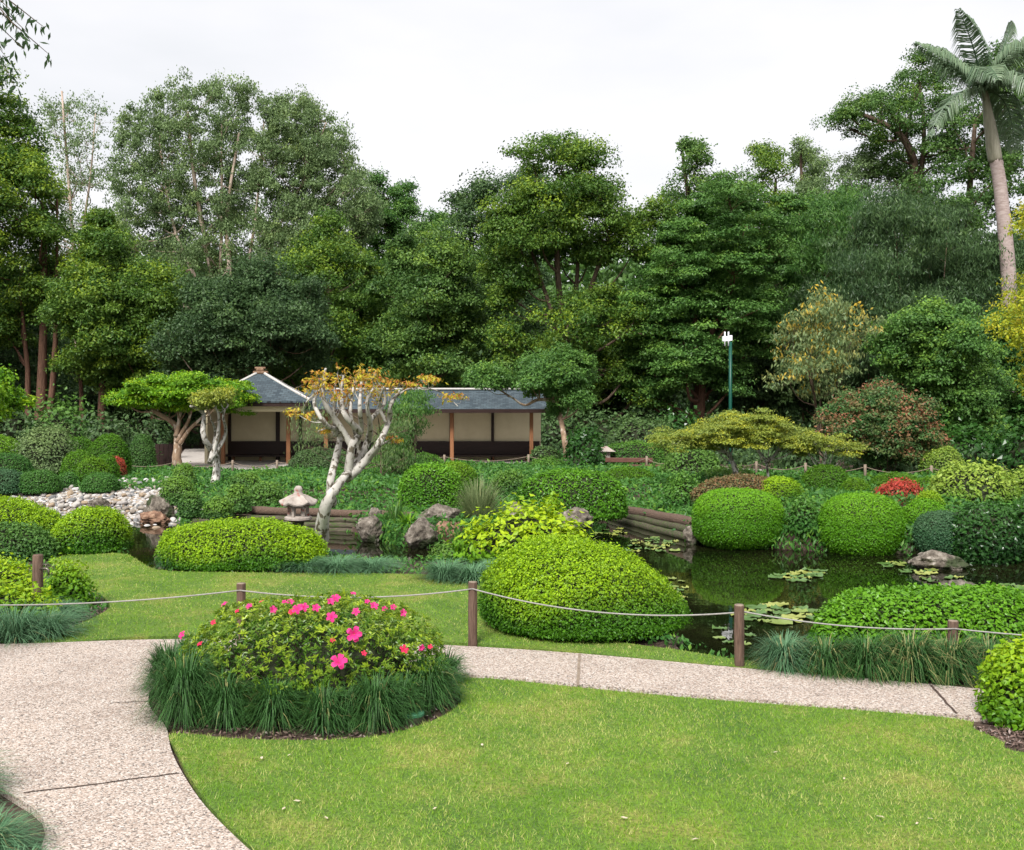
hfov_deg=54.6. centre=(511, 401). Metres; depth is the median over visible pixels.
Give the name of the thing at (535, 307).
wood
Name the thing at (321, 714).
grass tuft
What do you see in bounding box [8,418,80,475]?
grey shrub
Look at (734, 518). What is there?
clipped dome
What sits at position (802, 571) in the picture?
lily pad
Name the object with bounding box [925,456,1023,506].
variegated bush
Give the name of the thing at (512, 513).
rock
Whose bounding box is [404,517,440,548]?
rock
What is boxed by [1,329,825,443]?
undergrowth
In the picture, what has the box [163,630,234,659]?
grass tuft
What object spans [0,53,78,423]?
evergreen tree
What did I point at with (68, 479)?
clipped mound
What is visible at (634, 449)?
clipped hedge
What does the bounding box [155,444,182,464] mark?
timber screen
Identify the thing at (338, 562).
grass tuft
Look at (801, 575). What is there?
lily pad
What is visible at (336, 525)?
edging log
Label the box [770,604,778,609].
lily pad
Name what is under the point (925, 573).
lily pad
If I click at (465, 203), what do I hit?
dark tree
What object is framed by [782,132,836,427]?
thin gum tree
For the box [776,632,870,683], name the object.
grass tuft
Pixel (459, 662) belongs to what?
grass tuft
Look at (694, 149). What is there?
twin peak tree
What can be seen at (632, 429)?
dark bush
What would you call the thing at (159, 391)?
umbrella tree
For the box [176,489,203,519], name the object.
azalea
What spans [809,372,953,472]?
bronze tipped tree
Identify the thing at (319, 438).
willow shrub
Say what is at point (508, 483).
cover plant
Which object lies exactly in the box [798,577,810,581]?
lily pad
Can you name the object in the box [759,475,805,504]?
clipped hedge
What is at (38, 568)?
tap post
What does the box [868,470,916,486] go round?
clipped hedge
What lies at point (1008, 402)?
rounded green tree
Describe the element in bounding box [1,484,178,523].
pebbles
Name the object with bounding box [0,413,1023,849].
ground
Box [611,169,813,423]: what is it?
layered tree
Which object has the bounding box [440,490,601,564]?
lime shrub
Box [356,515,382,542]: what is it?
rock
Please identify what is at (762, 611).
lily pad
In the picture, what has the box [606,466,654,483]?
clipped hedge
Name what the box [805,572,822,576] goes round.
lily pad
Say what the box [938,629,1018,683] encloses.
grass tuft
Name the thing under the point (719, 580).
water
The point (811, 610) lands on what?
lily pad
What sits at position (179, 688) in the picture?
grass tuft
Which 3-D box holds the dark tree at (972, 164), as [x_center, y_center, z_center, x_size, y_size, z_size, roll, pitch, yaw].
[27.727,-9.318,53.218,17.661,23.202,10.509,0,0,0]
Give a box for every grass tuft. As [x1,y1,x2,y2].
[0,600,82,649]
[0,606,34,644]
[0,737,33,811]
[0,801,72,849]
[1,841,61,849]
[7,605,97,645]
[40,596,91,625]
[47,599,97,622]
[122,643,246,733]
[125,637,206,698]
[145,552,174,568]
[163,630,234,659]
[185,665,262,732]
[232,672,312,736]
[260,553,342,574]
[285,680,361,736]
[305,552,380,577]
[329,681,367,731]
[336,669,422,737]
[346,556,415,576]
[386,670,437,727]
[389,651,475,718]
[399,556,480,583]
[426,645,477,686]
[429,559,492,586]
[463,557,506,569]
[741,631,830,679]
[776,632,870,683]
[820,630,925,686]
[868,623,976,690]
[907,627,995,689]
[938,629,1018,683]
[993,635,1023,653]
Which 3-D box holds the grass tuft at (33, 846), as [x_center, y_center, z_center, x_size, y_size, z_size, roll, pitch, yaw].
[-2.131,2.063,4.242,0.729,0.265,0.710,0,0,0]
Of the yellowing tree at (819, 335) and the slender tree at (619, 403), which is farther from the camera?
the slender tree at (619, 403)
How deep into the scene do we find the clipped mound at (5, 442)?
28.34 m
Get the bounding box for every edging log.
[192,518,355,527]
[199,523,351,531]
[200,515,357,522]
[233,506,414,517]
[613,518,684,539]
[626,514,686,531]
[628,506,691,525]
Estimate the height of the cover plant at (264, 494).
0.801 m
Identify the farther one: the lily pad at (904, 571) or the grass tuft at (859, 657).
the lily pad at (904, 571)
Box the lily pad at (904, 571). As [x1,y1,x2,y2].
[899,569,911,572]
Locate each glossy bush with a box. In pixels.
[558,424,608,467]
[949,501,1023,564]
[1010,495,1023,558]
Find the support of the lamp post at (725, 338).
on the ground at (348, 733)
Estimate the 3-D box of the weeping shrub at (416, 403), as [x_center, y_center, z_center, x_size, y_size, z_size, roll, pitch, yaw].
[-2.720,0.897,25.504,2.222,2.953,2.028,0,0,43]
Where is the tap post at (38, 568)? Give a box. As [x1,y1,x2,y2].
[32,554,49,601]
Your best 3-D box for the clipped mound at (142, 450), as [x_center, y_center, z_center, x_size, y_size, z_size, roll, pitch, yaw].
[-11.533,1.619,31.002,0.988,1.281,0.866,0,0,0]
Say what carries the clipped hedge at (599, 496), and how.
on the ground at (348, 733)
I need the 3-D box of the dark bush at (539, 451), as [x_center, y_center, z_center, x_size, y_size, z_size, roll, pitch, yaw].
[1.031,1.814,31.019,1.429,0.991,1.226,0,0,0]
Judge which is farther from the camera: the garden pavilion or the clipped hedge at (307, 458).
the garden pavilion
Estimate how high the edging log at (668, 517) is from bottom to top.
0.282 m
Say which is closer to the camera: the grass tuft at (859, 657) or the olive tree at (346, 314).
the grass tuft at (859, 657)
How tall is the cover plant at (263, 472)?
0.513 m
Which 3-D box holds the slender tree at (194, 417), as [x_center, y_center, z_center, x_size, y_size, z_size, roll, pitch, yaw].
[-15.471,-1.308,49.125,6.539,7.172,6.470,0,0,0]
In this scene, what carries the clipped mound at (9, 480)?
on the ground at (348, 733)
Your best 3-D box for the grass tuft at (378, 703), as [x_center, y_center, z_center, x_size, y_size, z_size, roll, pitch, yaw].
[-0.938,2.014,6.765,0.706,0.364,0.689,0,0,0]
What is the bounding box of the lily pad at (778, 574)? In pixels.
[773,572,785,575]
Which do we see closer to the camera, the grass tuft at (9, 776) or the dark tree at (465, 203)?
the grass tuft at (9, 776)
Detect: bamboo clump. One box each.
[758,178,895,426]
[780,176,1023,394]
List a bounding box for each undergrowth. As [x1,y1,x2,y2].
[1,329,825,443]
[112,423,1000,470]
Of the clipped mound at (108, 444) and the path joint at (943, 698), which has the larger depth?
the clipped mound at (108, 444)
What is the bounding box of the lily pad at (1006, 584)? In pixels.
[999,583,1014,585]
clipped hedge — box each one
[0,494,61,534]
[48,505,134,554]
[153,515,329,572]
[287,446,346,470]
[366,452,443,467]
[395,460,463,512]
[444,460,479,497]
[477,530,693,642]
[515,467,628,521]
[606,440,664,464]
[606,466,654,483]
[689,472,769,504]
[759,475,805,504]
[804,579,1023,648]
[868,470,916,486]
[912,476,934,488]
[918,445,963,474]
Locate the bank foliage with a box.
[175,505,1023,561]
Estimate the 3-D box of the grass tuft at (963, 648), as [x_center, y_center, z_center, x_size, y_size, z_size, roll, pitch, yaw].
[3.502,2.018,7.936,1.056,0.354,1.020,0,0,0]
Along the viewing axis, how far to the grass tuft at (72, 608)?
10.05 m
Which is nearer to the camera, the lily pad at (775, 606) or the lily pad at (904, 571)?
the lily pad at (775, 606)
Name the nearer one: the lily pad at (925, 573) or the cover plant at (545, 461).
the lily pad at (925, 573)
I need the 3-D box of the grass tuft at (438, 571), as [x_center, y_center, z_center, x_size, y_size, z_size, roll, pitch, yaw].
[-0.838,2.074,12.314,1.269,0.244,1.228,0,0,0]
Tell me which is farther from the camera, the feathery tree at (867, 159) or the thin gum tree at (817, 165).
the thin gum tree at (817, 165)
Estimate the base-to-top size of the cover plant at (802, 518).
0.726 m
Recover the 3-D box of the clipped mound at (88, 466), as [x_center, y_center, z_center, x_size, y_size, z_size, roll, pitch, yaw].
[-10.765,1.821,25.496,1.038,0.892,0.913,0,0,0]
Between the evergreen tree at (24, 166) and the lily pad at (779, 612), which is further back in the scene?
the evergreen tree at (24, 166)
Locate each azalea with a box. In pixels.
[157,474,195,505]
[170,461,197,488]
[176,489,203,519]
[200,494,234,519]
[223,482,252,512]
[227,471,260,492]
[427,540,460,561]
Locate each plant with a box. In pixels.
[242,478,286,506]
[250,464,281,478]
[397,511,425,528]
[489,465,528,494]
[524,454,569,469]
[540,491,563,520]
[658,467,700,510]
[668,633,682,646]
[697,463,757,481]
[782,493,822,533]
[894,546,919,555]
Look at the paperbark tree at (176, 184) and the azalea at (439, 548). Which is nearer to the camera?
the azalea at (439, 548)
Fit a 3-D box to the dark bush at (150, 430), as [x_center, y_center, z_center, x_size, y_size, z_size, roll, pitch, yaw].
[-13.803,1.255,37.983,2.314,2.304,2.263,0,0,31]
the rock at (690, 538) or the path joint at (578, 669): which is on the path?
the path joint at (578, 669)
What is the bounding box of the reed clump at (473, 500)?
[445,475,514,517]
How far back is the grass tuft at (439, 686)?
7.12 m
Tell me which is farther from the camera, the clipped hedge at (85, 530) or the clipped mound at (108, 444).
the clipped mound at (108, 444)
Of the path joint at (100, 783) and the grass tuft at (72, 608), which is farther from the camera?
the grass tuft at (72, 608)
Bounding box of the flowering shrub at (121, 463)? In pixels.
[114,455,127,474]
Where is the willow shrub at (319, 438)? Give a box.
[286,393,419,480]
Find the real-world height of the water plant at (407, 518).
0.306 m
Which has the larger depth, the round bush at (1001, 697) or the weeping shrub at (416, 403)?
the weeping shrub at (416, 403)
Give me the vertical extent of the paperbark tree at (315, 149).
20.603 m
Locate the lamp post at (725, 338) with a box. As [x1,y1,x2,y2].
[722,332,731,467]
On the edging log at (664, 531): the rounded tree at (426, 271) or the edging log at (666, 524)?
the edging log at (666, 524)
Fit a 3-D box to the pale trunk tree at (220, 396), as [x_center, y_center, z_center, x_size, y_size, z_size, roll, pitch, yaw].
[-7.572,0.970,25.182,1.437,3.044,1.459,0,0,18]
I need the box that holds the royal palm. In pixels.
[913,8,1023,392]
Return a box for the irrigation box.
[401,708,423,727]
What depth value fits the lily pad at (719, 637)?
10.65 m
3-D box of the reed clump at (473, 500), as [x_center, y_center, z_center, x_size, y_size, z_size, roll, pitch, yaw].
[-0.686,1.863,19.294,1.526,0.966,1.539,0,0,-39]
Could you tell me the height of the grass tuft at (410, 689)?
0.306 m
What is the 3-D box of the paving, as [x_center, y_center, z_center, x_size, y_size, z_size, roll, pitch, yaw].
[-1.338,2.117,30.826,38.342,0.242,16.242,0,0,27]
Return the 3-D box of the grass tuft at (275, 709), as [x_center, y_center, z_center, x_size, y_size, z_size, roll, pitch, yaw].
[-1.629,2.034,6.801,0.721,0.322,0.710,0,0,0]
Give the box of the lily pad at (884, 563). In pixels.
[877,561,889,564]
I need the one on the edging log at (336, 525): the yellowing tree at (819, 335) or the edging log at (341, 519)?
the edging log at (341, 519)
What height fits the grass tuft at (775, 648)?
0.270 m
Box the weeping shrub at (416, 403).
[370,382,441,475]
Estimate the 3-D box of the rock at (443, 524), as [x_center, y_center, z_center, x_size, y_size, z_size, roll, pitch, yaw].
[-1.090,2.358,17.265,0.526,0.555,0.396,0,0,14]
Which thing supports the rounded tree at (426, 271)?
on the ground at (348, 733)
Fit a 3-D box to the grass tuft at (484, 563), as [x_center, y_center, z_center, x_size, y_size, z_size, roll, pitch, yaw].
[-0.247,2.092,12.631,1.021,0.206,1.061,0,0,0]
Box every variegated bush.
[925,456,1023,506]
[1005,465,1023,495]
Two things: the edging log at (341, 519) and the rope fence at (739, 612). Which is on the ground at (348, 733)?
the rope fence at (739, 612)
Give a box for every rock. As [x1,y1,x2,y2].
[87,497,110,507]
[139,510,171,523]
[143,494,176,517]
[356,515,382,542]
[368,507,381,517]
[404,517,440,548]
[418,503,459,526]
[437,520,463,542]
[504,501,524,517]
[555,507,592,533]
[683,526,700,544]
[907,550,968,569]
[937,579,975,586]
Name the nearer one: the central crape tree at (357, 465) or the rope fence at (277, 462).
the central crape tree at (357, 465)
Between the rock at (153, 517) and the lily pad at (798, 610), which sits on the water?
the lily pad at (798, 610)
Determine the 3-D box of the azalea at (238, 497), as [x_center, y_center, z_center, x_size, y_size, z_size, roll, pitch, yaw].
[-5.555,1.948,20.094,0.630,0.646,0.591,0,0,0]
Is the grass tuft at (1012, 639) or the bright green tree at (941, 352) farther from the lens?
the bright green tree at (941, 352)
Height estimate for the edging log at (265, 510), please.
0.187 m
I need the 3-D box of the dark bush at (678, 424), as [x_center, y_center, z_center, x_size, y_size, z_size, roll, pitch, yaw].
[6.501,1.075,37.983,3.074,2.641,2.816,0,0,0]
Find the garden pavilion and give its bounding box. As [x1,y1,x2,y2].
[199,367,545,466]
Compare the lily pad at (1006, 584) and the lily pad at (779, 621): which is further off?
the lily pad at (1006, 584)
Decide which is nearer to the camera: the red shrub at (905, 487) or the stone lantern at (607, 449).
the red shrub at (905, 487)
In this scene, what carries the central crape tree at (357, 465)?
on the ground at (348, 733)
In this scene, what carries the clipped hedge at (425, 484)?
on the ground at (348, 733)
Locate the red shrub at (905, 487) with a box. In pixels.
[874,477,924,504]
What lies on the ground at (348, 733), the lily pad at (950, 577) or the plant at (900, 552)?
the plant at (900, 552)
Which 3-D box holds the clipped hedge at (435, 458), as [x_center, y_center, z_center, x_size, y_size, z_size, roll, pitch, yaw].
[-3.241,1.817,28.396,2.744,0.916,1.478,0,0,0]
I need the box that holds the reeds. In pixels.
[377,499,412,526]
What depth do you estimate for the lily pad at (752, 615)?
11.75 m
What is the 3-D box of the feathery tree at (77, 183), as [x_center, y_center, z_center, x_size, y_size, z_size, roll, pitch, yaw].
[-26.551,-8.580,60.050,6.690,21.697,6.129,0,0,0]
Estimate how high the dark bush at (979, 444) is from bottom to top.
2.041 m
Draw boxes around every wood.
[6,235,1023,426]
[9,276,993,431]
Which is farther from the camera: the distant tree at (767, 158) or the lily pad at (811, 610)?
the distant tree at (767, 158)
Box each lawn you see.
[36,553,817,673]
[168,678,1023,849]
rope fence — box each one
[0,581,1021,666]
[137,454,565,470]
[605,455,1012,476]
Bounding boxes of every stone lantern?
[279,486,317,528]
[599,446,614,459]
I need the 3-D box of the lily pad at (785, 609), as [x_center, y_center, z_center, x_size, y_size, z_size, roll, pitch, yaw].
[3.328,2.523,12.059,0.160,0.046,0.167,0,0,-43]
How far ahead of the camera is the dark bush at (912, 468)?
28.70 m
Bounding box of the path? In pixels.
[0,639,992,849]
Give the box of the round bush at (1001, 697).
[972,631,1023,732]
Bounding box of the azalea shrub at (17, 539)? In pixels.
[0,518,63,561]
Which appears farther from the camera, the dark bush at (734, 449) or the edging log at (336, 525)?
the dark bush at (734, 449)
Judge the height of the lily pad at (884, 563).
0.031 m
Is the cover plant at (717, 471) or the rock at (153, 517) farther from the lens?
the cover plant at (717, 471)
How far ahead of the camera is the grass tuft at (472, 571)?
11.99 m
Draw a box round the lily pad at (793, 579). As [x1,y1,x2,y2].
[785,577,798,581]
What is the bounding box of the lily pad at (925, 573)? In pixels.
[915,571,930,574]
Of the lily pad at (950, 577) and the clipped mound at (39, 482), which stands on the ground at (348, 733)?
the clipped mound at (39, 482)
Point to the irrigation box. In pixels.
(420, 715)
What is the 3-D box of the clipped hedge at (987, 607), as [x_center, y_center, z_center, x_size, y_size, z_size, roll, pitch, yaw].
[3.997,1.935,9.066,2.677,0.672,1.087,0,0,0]
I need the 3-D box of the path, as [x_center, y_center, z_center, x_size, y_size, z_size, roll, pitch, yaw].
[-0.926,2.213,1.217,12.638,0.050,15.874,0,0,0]
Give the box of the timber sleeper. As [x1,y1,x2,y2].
[605,458,652,462]
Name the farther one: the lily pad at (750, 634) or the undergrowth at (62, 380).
the undergrowth at (62, 380)
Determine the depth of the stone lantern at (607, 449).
30.47 m
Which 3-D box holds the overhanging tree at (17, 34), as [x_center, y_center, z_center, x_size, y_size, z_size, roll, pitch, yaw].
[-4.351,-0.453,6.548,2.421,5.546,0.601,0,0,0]
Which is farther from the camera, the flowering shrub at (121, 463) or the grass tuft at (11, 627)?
the flowering shrub at (121, 463)
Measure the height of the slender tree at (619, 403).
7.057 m
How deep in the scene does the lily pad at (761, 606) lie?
12.24 m
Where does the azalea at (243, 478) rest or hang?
on the ground at (348, 733)
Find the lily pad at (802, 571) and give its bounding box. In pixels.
[796,570,811,573]
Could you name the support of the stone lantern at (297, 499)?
in the water
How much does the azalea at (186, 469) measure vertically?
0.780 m
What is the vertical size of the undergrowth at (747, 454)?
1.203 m
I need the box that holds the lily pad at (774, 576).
[768,574,783,578]
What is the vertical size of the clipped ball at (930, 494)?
0.585 m
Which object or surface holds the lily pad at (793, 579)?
on the water
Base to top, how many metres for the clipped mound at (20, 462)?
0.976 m
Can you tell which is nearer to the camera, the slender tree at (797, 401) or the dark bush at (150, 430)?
the dark bush at (150, 430)
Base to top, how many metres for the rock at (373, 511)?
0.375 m
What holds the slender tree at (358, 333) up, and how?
on the ground at (348, 733)
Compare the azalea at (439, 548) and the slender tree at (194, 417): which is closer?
the azalea at (439, 548)
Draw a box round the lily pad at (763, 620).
[757,619,769,622]
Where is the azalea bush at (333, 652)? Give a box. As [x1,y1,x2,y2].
[177,588,461,719]
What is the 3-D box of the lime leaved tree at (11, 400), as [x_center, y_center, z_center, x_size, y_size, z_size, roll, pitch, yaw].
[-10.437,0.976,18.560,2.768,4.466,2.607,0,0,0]
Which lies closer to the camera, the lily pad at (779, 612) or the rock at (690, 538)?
the lily pad at (779, 612)
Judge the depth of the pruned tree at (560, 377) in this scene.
30.28 m
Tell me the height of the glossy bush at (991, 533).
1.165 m
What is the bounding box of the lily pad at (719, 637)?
[713,636,725,638]
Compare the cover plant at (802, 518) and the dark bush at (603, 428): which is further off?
the dark bush at (603, 428)
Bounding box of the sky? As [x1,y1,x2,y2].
[0,0,1023,401]
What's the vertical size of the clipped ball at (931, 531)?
0.839 m
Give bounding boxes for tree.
[0,0,51,104]
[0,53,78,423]
[0,290,72,418]
[0,363,41,422]
[10,87,134,415]
[22,206,192,430]
[62,301,189,433]
[100,369,261,464]
[103,65,265,311]
[135,246,343,388]
[160,319,243,446]
[188,380,242,483]
[225,83,388,281]
[264,204,409,390]
[283,362,468,548]
[337,311,411,383]
[348,212,502,387]
[353,166,426,280]
[414,206,462,246]
[438,162,557,387]
[455,338,603,459]
[466,128,679,424]
[579,316,676,425]
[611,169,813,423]
[643,132,770,410]
[706,341,804,417]
[734,138,841,290]
[755,281,891,462]
[776,315,873,424]
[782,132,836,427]
[794,147,949,242]
[809,44,981,302]
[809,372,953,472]
[861,293,1019,444]
[869,36,1023,319]
[977,199,1023,395]
[977,306,1023,450]
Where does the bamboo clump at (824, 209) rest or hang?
on the ground at (348, 733)
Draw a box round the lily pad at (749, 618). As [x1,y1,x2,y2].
[744,615,756,620]
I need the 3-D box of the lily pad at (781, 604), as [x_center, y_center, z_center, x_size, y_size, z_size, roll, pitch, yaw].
[3.330,2.528,12.403,0.249,0.035,0.250,0,0,-44]
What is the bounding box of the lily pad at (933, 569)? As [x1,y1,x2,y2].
[924,568,937,570]
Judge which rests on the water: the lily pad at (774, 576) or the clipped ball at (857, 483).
the lily pad at (774, 576)
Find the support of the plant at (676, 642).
on the ground at (348, 733)
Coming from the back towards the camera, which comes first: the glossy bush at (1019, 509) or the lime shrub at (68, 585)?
the glossy bush at (1019, 509)
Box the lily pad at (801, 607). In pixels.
[792,605,808,608]
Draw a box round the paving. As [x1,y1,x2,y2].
[181,449,913,476]
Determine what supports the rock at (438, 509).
on the ground at (348, 733)
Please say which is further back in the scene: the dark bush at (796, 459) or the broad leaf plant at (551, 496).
the dark bush at (796, 459)
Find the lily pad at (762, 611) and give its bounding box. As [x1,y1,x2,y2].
[752,609,766,613]
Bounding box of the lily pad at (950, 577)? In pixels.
[944,575,957,578]
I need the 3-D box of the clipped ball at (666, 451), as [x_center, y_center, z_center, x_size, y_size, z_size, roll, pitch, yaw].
[4.802,1.617,32.207,0.977,1.346,0.910,0,0,0]
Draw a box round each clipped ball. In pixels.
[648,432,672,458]
[799,463,852,490]
[839,477,872,491]
[902,496,946,532]
[911,509,956,554]
[914,490,945,507]
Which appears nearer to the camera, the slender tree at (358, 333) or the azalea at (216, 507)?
the azalea at (216, 507)
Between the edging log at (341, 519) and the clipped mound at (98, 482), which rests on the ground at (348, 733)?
the clipped mound at (98, 482)
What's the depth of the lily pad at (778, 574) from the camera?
14.53 m
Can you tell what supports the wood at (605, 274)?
on the ground at (348, 733)
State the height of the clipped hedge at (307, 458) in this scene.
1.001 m
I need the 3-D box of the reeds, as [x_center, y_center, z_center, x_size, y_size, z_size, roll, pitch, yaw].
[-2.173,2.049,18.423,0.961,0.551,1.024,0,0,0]
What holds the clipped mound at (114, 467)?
on the ground at (348, 733)
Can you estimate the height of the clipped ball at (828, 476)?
0.880 m
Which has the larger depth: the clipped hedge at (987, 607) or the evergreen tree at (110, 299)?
the evergreen tree at (110, 299)
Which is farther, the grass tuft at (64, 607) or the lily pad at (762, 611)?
the lily pad at (762, 611)
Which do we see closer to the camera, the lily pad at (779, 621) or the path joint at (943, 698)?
the path joint at (943, 698)
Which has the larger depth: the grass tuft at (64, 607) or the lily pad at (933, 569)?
the lily pad at (933, 569)
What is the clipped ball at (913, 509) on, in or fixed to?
on the ground at (348, 733)
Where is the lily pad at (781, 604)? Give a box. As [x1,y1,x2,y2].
[768,602,788,606]
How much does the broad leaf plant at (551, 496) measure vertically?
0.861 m
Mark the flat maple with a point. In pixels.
(731, 429)
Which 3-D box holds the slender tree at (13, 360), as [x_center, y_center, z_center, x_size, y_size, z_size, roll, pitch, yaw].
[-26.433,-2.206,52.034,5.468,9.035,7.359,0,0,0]
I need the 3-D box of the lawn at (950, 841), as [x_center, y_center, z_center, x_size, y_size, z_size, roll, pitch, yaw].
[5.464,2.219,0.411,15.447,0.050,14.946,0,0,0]
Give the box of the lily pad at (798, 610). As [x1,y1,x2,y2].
[791,608,807,612]
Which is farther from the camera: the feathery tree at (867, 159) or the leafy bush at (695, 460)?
the feathery tree at (867, 159)
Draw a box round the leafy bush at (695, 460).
[657,446,721,475]
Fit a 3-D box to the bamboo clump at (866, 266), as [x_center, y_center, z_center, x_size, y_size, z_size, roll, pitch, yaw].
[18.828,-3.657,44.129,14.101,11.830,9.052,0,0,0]
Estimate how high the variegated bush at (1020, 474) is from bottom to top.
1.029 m
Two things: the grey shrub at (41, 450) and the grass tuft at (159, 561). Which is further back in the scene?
the grey shrub at (41, 450)
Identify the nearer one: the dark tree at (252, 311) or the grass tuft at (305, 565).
the grass tuft at (305, 565)
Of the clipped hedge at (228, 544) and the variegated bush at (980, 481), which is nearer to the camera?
the clipped hedge at (228, 544)
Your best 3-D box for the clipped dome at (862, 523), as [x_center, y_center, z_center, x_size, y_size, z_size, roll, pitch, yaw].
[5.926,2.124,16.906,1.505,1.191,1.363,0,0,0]
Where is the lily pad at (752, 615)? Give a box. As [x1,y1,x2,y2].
[744,612,760,617]
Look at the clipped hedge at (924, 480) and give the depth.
22.27 m
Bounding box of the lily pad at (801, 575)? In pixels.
[789,574,803,577]
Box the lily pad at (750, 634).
[744,632,755,636]
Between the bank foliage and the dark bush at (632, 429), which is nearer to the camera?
the bank foliage
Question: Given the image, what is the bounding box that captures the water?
[115,520,1023,668]
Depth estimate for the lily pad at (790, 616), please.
11.70 m
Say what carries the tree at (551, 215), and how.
on the ground at (348, 733)
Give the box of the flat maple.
[644,407,870,476]
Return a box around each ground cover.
[1,547,940,678]
[74,458,1023,548]
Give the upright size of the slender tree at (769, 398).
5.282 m
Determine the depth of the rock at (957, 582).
12.63 m
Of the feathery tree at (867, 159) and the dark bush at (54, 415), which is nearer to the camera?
the dark bush at (54, 415)
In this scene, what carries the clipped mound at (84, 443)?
on the ground at (348, 733)
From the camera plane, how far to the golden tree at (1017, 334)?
21.39 m
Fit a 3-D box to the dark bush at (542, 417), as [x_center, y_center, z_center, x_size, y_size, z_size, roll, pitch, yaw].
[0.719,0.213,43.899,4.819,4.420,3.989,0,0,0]
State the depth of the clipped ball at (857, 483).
21.35 m
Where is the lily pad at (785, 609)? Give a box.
[779,607,791,611]
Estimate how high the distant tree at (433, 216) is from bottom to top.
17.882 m
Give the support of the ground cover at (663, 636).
on the ground at (348, 733)
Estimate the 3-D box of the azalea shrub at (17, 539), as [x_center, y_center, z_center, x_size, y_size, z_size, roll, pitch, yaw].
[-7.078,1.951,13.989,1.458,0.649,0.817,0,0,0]
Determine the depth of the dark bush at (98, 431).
35.75 m
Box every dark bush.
[0,407,51,442]
[23,383,103,438]
[71,405,146,447]
[122,412,173,446]
[505,363,575,424]
[526,444,561,462]
[541,408,591,453]
[569,399,639,444]
[601,406,681,449]
[651,395,702,437]
[699,401,762,464]
[763,404,841,468]
[833,455,921,472]
[939,415,1019,468]
[975,393,1023,472]
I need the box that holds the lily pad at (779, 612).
[771,610,790,614]
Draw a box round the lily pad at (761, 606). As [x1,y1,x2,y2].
[745,603,766,608]
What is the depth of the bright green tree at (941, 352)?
30.99 m
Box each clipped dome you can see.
[691,486,785,549]
[817,491,906,555]
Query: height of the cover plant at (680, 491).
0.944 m
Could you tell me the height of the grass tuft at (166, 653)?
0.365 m
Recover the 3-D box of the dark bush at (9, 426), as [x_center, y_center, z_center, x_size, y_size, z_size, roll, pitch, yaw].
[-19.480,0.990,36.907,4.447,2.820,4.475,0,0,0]
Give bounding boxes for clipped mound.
[0,434,20,453]
[0,451,34,473]
[0,467,22,494]
[17,468,63,494]
[58,449,94,474]
[58,471,79,487]
[67,435,92,452]
[74,455,112,484]
[78,471,121,493]
[87,433,132,473]
[99,453,121,477]
[129,433,157,471]
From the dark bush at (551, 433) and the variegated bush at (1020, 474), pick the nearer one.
the variegated bush at (1020, 474)
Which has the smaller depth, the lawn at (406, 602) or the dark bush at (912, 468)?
the lawn at (406, 602)
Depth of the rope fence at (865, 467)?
25.97 m
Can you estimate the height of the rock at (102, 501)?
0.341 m
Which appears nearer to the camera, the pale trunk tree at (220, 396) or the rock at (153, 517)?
the rock at (153, 517)
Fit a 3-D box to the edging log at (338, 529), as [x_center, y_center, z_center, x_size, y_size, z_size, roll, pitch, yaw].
[-4.624,2.550,19.809,3.836,0.134,0.126,0,0,13]
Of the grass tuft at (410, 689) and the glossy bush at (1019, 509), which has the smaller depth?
the grass tuft at (410, 689)
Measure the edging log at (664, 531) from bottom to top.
0.182 m
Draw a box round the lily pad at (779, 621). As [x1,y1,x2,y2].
[768,619,793,624]
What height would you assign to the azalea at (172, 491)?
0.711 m
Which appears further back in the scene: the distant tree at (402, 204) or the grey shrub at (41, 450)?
the distant tree at (402, 204)
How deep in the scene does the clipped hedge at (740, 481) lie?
20.38 m
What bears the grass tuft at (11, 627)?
on the lawn at (406, 602)
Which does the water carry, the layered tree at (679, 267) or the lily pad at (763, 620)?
the lily pad at (763, 620)
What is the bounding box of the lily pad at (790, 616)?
[781,614,805,618]
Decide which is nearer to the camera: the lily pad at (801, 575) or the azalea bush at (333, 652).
the azalea bush at (333, 652)
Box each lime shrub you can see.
[0,552,47,596]
[0,578,62,621]
[43,547,103,608]
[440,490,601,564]
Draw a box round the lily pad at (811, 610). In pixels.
[804,607,818,612]
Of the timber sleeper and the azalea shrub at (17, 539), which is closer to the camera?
the azalea shrub at (17, 539)
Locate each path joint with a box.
[24,772,178,792]
[576,654,580,684]
[929,684,956,712]
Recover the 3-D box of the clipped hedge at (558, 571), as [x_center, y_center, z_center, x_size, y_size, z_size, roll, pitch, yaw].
[0.718,1.771,9.757,2.143,0.964,1.795,0,0,0]
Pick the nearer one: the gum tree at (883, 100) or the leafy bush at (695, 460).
the leafy bush at (695, 460)
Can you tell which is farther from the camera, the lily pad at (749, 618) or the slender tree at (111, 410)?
the slender tree at (111, 410)
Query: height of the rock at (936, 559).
0.374 m
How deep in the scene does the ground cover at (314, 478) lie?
23.77 m

